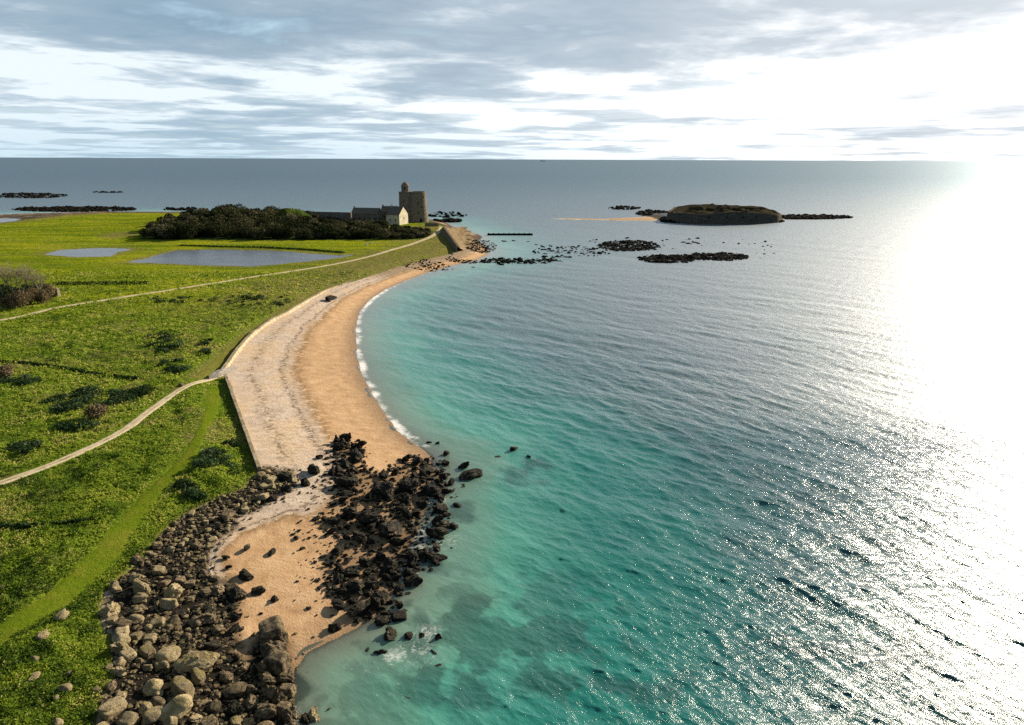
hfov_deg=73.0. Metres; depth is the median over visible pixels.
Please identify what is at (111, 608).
boulder
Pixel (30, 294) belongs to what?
bush
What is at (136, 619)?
boulder
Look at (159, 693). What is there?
boulder
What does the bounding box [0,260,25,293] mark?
bare tree
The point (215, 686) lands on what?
boulder
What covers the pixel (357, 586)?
black rock
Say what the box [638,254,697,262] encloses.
reef rubble
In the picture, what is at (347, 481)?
black rock
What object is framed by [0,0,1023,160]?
sky
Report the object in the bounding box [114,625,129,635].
boulder
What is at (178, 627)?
boulder
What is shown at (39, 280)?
bare tree
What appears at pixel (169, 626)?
boulder
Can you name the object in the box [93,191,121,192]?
reef rubble
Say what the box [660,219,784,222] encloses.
reef rubble
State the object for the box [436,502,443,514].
black rock
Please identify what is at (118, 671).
boulder
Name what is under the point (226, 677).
boulder
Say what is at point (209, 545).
boulder
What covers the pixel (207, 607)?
boulder
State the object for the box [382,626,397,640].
black rock
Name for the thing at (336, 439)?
black rock
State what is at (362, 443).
black rock
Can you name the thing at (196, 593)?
boulder
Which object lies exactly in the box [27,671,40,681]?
field stone
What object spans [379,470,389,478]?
black rock
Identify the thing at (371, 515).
black rock
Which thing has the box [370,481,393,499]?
black rock
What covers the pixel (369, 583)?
black rock
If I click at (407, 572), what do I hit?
black rock
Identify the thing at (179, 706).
boulder
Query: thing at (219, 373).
slipway
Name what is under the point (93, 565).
grass track
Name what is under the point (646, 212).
reef rubble
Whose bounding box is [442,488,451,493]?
black rock
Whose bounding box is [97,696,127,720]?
boulder
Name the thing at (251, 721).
boulder
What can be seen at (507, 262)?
reef rubble
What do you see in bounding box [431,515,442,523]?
black rock
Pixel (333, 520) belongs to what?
black rock
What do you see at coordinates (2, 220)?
pond
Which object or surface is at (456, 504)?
black rock
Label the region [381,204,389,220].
store house
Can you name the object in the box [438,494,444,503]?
black rock
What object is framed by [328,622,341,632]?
black rock
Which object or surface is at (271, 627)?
outcrop block
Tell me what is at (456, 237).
bastion
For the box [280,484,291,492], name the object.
black rock
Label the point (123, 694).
boulder
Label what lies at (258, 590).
black rock
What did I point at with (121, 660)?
boulder
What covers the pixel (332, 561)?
black rock
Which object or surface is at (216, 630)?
boulder
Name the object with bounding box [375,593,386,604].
black rock
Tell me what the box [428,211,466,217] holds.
reef rubble
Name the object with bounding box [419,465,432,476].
black rock
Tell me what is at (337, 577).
black rock
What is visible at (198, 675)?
boulder
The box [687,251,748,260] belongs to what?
reef rubble
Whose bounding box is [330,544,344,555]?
black rock
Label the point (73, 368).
hedge
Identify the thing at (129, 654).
boulder
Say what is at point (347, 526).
black rubble
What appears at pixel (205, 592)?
boulder
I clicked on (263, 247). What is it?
reeds
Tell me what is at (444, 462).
black rock
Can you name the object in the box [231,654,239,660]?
boulder
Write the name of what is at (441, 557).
black rock
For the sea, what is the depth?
112.40 m
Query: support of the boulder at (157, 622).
on the beach
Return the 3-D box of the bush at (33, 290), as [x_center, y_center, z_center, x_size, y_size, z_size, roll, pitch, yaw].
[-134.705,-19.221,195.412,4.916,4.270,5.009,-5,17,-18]
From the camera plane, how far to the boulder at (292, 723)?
52.73 m
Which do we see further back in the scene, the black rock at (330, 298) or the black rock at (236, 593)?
the black rock at (330, 298)
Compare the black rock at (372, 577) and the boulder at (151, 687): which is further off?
the black rock at (372, 577)
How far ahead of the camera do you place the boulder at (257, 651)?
60.58 m
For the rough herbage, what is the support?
on the grassland
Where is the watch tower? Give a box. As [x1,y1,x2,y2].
[399,182,428,222]
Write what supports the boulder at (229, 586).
on the beach
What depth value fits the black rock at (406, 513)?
83.96 m
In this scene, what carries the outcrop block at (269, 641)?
on the beach
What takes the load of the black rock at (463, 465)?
on the beach
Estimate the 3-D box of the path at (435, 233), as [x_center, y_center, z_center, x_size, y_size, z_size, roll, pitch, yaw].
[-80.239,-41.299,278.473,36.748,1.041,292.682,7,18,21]
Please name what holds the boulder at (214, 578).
on the beach
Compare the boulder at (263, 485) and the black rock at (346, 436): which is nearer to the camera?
the boulder at (263, 485)
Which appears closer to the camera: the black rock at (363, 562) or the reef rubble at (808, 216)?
the black rock at (363, 562)
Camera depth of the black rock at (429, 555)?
75.71 m
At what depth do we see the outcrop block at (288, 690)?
56.14 m
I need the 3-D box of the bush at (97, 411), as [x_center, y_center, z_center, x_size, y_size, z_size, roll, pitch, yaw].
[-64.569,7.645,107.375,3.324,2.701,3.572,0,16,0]
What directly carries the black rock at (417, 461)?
on the beach
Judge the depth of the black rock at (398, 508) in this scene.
85.46 m
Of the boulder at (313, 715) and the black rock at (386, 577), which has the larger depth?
the black rock at (386, 577)
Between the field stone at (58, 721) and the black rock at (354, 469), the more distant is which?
the black rock at (354, 469)
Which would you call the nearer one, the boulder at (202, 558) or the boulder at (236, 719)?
the boulder at (236, 719)
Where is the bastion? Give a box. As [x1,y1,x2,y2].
[440,227,473,251]
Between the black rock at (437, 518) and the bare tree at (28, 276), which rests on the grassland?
the bare tree at (28, 276)
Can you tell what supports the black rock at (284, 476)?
on the beach
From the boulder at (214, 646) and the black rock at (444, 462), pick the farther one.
the black rock at (444, 462)
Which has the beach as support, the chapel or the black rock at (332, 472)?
the black rock at (332, 472)
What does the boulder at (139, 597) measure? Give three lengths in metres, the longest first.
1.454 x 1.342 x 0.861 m
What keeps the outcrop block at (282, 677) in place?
on the beach
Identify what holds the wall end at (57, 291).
on the grassland
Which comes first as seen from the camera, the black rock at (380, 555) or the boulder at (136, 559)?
the boulder at (136, 559)
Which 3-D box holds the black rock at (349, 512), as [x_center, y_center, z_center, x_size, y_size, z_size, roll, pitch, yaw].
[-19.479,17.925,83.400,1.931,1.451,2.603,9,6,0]
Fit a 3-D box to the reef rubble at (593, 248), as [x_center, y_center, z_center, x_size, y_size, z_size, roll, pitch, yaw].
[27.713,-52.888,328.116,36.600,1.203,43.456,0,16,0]
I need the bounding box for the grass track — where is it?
[0,386,219,649]
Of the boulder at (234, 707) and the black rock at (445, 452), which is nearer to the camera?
the boulder at (234, 707)
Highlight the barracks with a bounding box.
[352,206,382,222]
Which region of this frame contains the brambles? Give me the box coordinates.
[0,293,290,499]
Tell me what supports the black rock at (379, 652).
on the beach
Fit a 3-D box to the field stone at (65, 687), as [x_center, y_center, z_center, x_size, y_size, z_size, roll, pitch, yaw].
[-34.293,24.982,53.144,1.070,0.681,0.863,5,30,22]
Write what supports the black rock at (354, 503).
on the beach
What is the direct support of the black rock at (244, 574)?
on the beach
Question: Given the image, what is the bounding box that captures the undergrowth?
[0,283,44,299]
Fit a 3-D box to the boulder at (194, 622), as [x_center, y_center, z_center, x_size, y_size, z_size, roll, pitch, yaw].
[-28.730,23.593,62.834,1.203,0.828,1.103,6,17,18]
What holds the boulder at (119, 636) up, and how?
on the beach
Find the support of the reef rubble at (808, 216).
in the sea
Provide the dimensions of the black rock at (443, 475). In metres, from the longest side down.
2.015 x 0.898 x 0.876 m
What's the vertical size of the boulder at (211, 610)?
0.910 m
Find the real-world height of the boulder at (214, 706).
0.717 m
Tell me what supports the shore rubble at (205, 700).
on the beach
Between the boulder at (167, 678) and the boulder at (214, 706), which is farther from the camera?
the boulder at (167, 678)
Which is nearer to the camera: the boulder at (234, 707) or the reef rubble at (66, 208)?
the boulder at (234, 707)
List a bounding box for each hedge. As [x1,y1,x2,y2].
[0,360,137,378]
[0,516,94,528]
[53,280,149,284]
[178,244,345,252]
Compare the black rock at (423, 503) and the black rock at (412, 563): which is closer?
the black rock at (412, 563)
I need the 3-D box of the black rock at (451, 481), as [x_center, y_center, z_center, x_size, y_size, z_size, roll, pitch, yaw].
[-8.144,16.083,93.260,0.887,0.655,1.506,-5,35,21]
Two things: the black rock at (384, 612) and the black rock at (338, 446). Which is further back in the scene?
the black rock at (338, 446)
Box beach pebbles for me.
[289,478,335,616]
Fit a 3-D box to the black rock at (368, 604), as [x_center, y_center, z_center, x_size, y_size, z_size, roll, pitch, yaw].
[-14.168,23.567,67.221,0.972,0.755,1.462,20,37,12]
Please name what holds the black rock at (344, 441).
on the beach
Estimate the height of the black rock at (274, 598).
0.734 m
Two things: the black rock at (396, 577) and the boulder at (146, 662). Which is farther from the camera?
the black rock at (396, 577)
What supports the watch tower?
on the grassland
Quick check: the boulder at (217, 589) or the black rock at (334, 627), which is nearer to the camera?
the black rock at (334, 627)
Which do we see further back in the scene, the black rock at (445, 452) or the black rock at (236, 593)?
the black rock at (445, 452)
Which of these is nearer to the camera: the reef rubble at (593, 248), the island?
the reef rubble at (593, 248)
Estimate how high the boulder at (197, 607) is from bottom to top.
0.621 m
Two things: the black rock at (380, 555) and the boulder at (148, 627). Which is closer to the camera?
the boulder at (148, 627)
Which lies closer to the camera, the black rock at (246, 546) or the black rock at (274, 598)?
the black rock at (274, 598)
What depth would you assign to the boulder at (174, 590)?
66.17 m
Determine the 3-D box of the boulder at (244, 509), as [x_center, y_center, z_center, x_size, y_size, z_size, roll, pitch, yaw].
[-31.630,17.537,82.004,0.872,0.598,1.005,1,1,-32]
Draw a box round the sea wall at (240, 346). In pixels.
[221,281,350,368]
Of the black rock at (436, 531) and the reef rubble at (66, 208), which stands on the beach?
the black rock at (436, 531)
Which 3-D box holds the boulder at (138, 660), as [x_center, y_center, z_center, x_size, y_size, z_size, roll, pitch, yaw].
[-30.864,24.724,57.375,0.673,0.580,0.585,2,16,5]
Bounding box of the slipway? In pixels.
[209,366,238,378]
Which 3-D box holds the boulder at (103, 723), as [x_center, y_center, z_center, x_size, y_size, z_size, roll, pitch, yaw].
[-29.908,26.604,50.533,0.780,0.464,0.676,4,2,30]
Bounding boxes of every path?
[0,227,441,320]
[0,375,223,484]
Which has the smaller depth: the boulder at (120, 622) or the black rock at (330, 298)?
the boulder at (120, 622)
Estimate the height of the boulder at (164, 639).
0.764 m
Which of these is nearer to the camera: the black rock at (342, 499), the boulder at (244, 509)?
the boulder at (244, 509)
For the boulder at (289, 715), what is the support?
on the beach
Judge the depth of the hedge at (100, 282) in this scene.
221.27 m
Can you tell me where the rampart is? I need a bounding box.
[311,211,351,219]
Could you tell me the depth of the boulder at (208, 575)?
69.55 m
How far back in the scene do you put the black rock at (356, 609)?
65.99 m
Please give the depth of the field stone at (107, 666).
56.05 m
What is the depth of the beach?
86.19 m
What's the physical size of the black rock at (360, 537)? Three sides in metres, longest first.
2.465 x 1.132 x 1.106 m
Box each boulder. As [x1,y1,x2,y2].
[93,690,110,699]
[97,601,120,618]
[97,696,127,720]
[97,721,108,724]
[104,615,118,624]
[105,680,116,691]
[108,580,119,589]
[109,638,128,655]
[109,666,126,676]
[111,585,121,592]
[111,632,130,643]
[112,617,131,629]
[113,656,126,666]
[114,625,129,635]
[115,691,126,698]
[116,711,140,724]
[119,647,137,661]
[129,554,142,564]
[129,574,145,582]
[129,614,144,624]
[129,631,142,640]
[130,605,144,613]
[132,592,147,602]
[133,579,149,594]
[135,658,143,662]
[138,643,155,658]
[139,701,152,714]
[141,706,162,724]
[142,633,157,642]
[142,660,150,664]
[142,664,152,670]
[143,678,162,695]
[144,624,154,630]
[149,552,157,557]
[149,616,165,627]
[151,565,165,574]
[151,696,165,706]
[152,541,162,548]
[154,661,168,670]
[154,690,162,696]
[155,645,180,663]
[158,579,171,587]
[158,694,192,721]
[159,598,178,609]
[159,634,167,642]
[160,557,168,562]
[163,582,184,598]
[163,623,173,630]
[163,716,177,724]
[164,675,171,681]
[166,546,174,551]
[168,614,180,625]
[169,568,178,573]
[170,676,194,697]
[173,650,219,674]
[174,576,185,585]
[174,609,186,617]
[174,624,181,630]
[179,672,190,680]
[181,537,188,542]
[182,579,194,587]
[182,632,191,640]
[183,595,195,603]
[187,510,194,515]
[189,616,201,627]
[189,714,202,722]
[190,666,205,684]
[191,591,199,596]
[192,542,202,549]
[192,604,202,610]
[193,610,201,615]
[194,699,201,707]
[199,503,207,509]
[199,556,206,561]
[199,569,205,574]
[199,587,211,597]
[199,612,216,625]
[199,714,218,724]
[203,603,210,612]
[203,640,222,652]
[204,527,211,532]
[205,543,214,548]
[205,572,211,578]
[205,598,214,603]
[205,608,216,615]
[206,698,220,713]
[208,536,217,542]
[210,575,219,581]
[210,690,221,698]
[211,582,224,595]
[211,624,225,635]
[211,683,219,689]
[216,665,222,670]
[219,671,233,682]
[220,509,234,519]
[222,682,247,699]
[226,583,237,590]
[226,699,244,715]
[228,605,236,610]
[229,715,242,724]
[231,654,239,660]
[238,661,250,674]
[241,507,248,512]
[241,717,256,724]
[254,647,260,654]
[254,700,267,710]
[255,471,265,477]
[257,720,274,724]
[258,493,268,499]
[259,483,267,488]
[266,475,277,483]
[268,494,277,501]
[282,706,297,722]
[286,722,299,724]
[299,712,309,724]
[308,706,320,724]
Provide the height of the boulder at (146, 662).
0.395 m
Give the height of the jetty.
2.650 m
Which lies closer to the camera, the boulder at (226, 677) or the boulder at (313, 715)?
the boulder at (313, 715)
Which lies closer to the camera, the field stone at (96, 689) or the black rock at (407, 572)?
the field stone at (96, 689)
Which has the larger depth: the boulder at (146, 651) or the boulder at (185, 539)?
the boulder at (185, 539)
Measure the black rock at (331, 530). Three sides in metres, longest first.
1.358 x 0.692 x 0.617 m
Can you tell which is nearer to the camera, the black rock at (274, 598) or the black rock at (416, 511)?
the black rock at (274, 598)
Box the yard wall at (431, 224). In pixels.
[425,223,438,225]
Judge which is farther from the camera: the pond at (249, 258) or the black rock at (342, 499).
the pond at (249, 258)
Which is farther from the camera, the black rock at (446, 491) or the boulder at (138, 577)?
the black rock at (446, 491)
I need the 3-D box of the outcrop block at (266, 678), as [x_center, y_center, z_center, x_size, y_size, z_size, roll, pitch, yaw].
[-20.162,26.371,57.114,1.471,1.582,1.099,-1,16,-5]
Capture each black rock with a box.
[226,586,246,601]
[229,622,239,633]
[231,613,242,620]
[238,568,253,580]
[244,544,249,549]
[251,585,265,595]
[268,548,275,555]
[270,595,278,602]
[276,471,292,481]
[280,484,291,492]
[300,478,309,486]
[307,463,319,473]
[315,454,323,458]
[325,295,336,300]
[326,516,340,524]
[326,527,336,534]
[327,468,336,475]
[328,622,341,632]
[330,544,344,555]
[330,558,335,564]
[331,598,345,610]
[333,435,340,442]
[333,442,344,450]
[333,477,356,486]
[333,571,343,583]
[334,562,342,570]
[334,587,347,593]
[335,465,343,472]
[338,496,347,502]
[339,433,351,441]
[339,490,353,496]
[340,438,346,447]
[342,459,348,467]
[342,507,357,517]
[342,533,349,540]
[343,568,359,576]
[346,579,365,594]
[347,472,358,482]
[347,601,365,616]
[348,598,358,604]
[350,447,362,463]
[350,465,359,472]
[350,500,358,506]
[351,530,366,543]
[355,440,366,446]
[356,507,383,523]
[358,556,369,566]
[364,598,371,610]
[365,579,376,588]
[365,589,372,596]
[366,522,375,529]
[366,573,378,582]
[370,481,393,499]
[370,598,380,610]
[372,495,382,501]
[373,649,387,654]
[374,615,389,625]
[375,551,385,560]
[375,590,387,596]
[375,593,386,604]
[378,520,402,539]
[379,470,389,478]
[380,610,388,615]
[382,557,398,573]
[382,573,390,580]
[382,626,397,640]
[386,599,395,604]
[388,537,405,545]
[389,569,397,575]
[391,467,398,474]
[391,610,406,623]
[392,574,399,580]
[393,583,404,593]
[395,506,405,511]
[397,602,402,609]
[398,475,418,493]
[399,508,411,519]
[401,495,411,504]
[401,567,415,577]
[404,574,422,587]
[404,631,413,639]
[407,551,417,559]
[408,557,418,568]
[411,456,422,465]
[411,472,419,478]
[413,508,420,514]
[418,501,428,506]
[418,547,430,556]
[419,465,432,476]
[421,556,426,563]
[422,484,441,495]
[425,527,449,536]
[425,551,440,559]
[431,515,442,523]
[431,554,439,566]
[432,542,440,551]
[435,520,449,527]
[435,633,441,639]
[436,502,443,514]
[437,554,447,561]
[438,473,447,478]
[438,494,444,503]
[441,459,449,466]
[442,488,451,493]
[442,512,450,517]
[443,450,449,455]
[446,522,458,529]
[448,478,454,485]
[453,502,461,507]
[457,461,468,469]
[459,468,482,481]
[510,447,518,450]
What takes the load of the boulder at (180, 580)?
on the beach
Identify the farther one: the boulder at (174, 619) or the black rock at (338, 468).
the black rock at (338, 468)
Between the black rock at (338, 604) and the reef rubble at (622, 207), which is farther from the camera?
the reef rubble at (622, 207)
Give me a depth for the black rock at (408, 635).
63.20 m
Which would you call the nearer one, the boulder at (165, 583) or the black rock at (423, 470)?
the boulder at (165, 583)
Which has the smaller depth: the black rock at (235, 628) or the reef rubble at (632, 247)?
the black rock at (235, 628)
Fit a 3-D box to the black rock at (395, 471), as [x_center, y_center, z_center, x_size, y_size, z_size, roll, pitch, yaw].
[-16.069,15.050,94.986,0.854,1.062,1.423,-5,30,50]
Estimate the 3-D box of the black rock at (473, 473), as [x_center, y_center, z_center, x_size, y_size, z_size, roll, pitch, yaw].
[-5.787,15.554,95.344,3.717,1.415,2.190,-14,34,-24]
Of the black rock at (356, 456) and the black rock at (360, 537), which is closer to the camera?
the black rock at (360, 537)
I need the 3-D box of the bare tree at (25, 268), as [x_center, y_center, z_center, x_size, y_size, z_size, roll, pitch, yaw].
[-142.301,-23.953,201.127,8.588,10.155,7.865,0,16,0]
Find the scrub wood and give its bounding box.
[138,203,431,239]
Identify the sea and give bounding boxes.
[0,157,1023,724]
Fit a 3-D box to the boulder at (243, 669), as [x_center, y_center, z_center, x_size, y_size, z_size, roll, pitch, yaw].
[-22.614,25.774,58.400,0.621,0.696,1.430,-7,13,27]
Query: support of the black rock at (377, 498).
on the beach
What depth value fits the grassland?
162.83 m
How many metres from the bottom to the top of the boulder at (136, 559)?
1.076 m
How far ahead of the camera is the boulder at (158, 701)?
53.06 m
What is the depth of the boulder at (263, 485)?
87.38 m
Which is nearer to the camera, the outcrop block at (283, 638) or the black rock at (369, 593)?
the outcrop block at (283, 638)
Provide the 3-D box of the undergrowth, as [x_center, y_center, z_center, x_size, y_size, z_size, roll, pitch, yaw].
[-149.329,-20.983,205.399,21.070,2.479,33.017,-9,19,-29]
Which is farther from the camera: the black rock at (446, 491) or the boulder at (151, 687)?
the black rock at (446, 491)
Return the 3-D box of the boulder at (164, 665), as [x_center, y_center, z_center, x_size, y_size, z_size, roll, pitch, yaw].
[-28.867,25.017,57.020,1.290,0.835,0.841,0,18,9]
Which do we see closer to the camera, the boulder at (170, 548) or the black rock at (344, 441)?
the boulder at (170, 548)
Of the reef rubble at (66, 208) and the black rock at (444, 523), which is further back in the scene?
the reef rubble at (66, 208)
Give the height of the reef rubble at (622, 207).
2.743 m
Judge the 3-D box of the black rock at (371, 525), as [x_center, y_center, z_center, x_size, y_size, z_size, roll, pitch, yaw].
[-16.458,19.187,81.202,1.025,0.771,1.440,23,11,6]
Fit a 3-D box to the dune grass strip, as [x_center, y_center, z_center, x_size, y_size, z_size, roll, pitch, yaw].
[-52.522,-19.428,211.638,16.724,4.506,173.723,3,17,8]
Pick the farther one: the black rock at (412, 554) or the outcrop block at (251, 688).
the black rock at (412, 554)
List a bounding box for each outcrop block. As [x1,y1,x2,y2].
[242,693,257,710]
[246,684,256,693]
[253,703,276,719]
[255,661,268,672]
[258,615,285,641]
[258,671,276,688]
[260,639,272,645]
[260,641,286,657]
[262,649,291,676]
[262,685,278,700]
[272,692,287,704]
[273,632,288,644]
[275,672,294,683]
[276,701,291,716]
[278,683,296,697]
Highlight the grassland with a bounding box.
[0,208,459,724]
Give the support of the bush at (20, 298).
on the grassland
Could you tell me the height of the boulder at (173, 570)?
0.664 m
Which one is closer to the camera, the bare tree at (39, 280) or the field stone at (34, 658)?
the field stone at (34, 658)
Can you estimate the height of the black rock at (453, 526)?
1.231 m
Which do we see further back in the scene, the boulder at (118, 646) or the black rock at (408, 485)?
the black rock at (408, 485)
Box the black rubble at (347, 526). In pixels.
[311,439,464,623]
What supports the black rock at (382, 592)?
on the beach
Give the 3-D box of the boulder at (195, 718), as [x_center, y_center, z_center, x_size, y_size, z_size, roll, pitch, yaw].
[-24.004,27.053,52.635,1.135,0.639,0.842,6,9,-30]
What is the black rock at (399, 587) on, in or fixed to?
on the beach
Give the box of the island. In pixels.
[666,203,781,223]
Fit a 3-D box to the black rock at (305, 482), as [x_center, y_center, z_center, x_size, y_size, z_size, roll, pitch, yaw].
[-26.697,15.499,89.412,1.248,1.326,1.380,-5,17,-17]
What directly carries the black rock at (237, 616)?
on the beach
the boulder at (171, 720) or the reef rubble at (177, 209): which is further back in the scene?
the reef rubble at (177, 209)
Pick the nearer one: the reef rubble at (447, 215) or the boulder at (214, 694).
the boulder at (214, 694)
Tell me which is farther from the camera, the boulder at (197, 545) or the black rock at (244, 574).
the boulder at (197, 545)
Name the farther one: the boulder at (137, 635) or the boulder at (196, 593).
the boulder at (196, 593)
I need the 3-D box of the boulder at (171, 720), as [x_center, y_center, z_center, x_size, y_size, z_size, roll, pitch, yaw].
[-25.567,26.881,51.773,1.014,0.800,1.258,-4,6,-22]
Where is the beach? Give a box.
[0,211,784,724]
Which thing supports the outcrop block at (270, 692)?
on the beach
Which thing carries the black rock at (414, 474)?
on the beach
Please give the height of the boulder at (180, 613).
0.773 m
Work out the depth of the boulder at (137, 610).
63.47 m
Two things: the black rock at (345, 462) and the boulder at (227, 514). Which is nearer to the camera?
the boulder at (227, 514)
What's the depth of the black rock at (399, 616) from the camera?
65.62 m
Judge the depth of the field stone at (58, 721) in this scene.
49.99 m
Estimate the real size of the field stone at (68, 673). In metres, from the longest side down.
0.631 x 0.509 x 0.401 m
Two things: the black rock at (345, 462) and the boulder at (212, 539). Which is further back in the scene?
the black rock at (345, 462)
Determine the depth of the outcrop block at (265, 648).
60.01 m
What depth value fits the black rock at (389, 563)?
73.02 m
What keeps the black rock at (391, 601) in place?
on the beach
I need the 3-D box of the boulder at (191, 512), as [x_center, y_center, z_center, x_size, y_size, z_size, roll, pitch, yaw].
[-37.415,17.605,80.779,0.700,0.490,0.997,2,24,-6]
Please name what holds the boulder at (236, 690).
on the beach
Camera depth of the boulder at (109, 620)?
61.82 m
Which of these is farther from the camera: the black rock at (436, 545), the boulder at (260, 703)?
the black rock at (436, 545)
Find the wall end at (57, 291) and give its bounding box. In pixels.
[53,287,60,296]
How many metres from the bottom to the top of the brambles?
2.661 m
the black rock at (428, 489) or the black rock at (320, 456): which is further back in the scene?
the black rock at (320, 456)
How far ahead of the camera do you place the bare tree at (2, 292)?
198.39 m
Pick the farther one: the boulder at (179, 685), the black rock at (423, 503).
the black rock at (423, 503)
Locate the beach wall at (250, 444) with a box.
[224,374,261,471]
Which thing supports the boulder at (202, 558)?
on the beach
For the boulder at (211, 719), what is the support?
on the beach
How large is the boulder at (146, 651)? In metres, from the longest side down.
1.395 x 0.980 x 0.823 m
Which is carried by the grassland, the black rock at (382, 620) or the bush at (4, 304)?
the bush at (4, 304)
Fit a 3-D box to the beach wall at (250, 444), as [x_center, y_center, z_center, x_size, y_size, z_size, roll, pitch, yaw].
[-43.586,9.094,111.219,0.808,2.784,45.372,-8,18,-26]
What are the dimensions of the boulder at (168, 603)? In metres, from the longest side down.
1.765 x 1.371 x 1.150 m
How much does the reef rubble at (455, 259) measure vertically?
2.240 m
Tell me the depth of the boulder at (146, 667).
56.47 m
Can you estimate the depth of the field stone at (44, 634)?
58.41 m
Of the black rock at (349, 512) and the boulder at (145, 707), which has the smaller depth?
the boulder at (145, 707)
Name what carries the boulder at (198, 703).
on the beach
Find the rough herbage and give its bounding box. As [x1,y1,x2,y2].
[0,269,367,724]
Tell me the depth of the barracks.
429.96 m
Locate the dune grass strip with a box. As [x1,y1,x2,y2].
[193,257,432,378]
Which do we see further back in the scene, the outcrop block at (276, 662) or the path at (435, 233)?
the path at (435, 233)
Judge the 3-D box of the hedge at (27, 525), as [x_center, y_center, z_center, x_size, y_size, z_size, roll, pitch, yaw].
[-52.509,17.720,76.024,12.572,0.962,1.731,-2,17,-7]
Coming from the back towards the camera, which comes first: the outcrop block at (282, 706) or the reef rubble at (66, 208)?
the reef rubble at (66, 208)
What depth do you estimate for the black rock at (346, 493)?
86.88 m
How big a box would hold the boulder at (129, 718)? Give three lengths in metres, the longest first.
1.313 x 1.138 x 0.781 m
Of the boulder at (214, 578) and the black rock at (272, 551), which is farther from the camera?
the black rock at (272, 551)
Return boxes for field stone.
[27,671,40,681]
[31,656,38,660]
[35,629,49,639]
[52,718,63,724]
[54,608,69,620]
[58,683,71,692]
[65,670,73,675]
[91,687,100,693]
[104,664,112,669]
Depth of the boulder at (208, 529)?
77.36 m
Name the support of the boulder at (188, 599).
on the beach
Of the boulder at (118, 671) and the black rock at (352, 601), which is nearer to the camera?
the boulder at (118, 671)
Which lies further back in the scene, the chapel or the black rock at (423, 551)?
the chapel
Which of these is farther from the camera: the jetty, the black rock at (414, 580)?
the jetty
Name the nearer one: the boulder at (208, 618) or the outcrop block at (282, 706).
the outcrop block at (282, 706)
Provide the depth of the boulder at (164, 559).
71.44 m
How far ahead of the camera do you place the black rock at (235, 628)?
62.48 m
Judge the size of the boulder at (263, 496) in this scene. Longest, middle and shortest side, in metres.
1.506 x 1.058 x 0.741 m
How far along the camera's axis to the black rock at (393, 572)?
72.30 m
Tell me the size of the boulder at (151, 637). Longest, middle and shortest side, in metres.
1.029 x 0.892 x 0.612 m
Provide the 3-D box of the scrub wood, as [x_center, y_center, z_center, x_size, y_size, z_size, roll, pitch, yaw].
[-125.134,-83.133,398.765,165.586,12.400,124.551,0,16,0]
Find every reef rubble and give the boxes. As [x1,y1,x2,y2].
[0,192,66,197]
[12,205,135,211]
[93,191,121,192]
[163,206,196,210]
[403,259,450,271]
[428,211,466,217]
[433,218,461,221]
[445,256,488,263]
[464,238,496,252]
[479,257,562,263]
[532,245,609,257]
[597,240,660,250]
[608,205,640,209]
[635,209,667,215]
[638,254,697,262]
[642,238,771,259]
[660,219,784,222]
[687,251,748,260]
[782,214,852,219]
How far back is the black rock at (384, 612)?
66.20 m
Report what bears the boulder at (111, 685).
on the beach
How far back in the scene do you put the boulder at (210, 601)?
65.90 m
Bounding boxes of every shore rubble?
[101,466,329,724]
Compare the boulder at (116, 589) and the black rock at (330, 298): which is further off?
the black rock at (330, 298)
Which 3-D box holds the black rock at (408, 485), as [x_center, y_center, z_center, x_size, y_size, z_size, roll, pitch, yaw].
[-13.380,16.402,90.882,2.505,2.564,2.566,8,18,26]
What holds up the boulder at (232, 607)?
on the beach
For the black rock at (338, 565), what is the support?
on the beach
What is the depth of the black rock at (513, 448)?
103.75 m
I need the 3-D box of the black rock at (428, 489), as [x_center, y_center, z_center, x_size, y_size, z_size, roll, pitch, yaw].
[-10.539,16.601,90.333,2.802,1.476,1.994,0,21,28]
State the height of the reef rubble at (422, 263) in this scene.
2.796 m
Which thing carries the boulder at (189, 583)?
on the beach
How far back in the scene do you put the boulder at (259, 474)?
90.04 m
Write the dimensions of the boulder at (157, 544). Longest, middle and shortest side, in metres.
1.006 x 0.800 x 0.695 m
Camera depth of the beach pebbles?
77.37 m
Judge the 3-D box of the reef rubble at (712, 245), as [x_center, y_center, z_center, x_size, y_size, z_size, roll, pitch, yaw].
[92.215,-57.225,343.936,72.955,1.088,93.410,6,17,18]
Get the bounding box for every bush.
[0,297,17,309]
[0,364,13,376]
[4,289,31,306]
[24,291,35,303]
[25,287,42,298]
[32,289,52,303]
[42,283,55,294]
[83,403,107,419]
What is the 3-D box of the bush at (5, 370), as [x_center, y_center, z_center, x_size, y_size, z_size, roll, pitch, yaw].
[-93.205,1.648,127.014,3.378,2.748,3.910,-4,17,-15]
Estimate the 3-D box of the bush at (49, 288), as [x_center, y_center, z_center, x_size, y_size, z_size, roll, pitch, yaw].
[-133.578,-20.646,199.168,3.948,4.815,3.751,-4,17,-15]
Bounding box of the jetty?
[487,233,532,234]
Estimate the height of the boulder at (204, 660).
1.928 m
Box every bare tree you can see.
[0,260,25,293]
[0,265,13,296]
[4,264,35,291]
[17,268,40,288]
[27,272,46,289]
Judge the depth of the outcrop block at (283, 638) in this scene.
61.94 m
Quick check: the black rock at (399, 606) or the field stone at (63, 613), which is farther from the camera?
the black rock at (399, 606)
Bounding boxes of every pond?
[0,218,20,222]
[46,248,130,256]
[130,250,350,266]
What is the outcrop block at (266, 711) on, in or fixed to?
on the beach
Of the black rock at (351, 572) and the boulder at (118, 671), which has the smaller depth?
the boulder at (118, 671)
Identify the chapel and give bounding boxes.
[386,205,407,224]

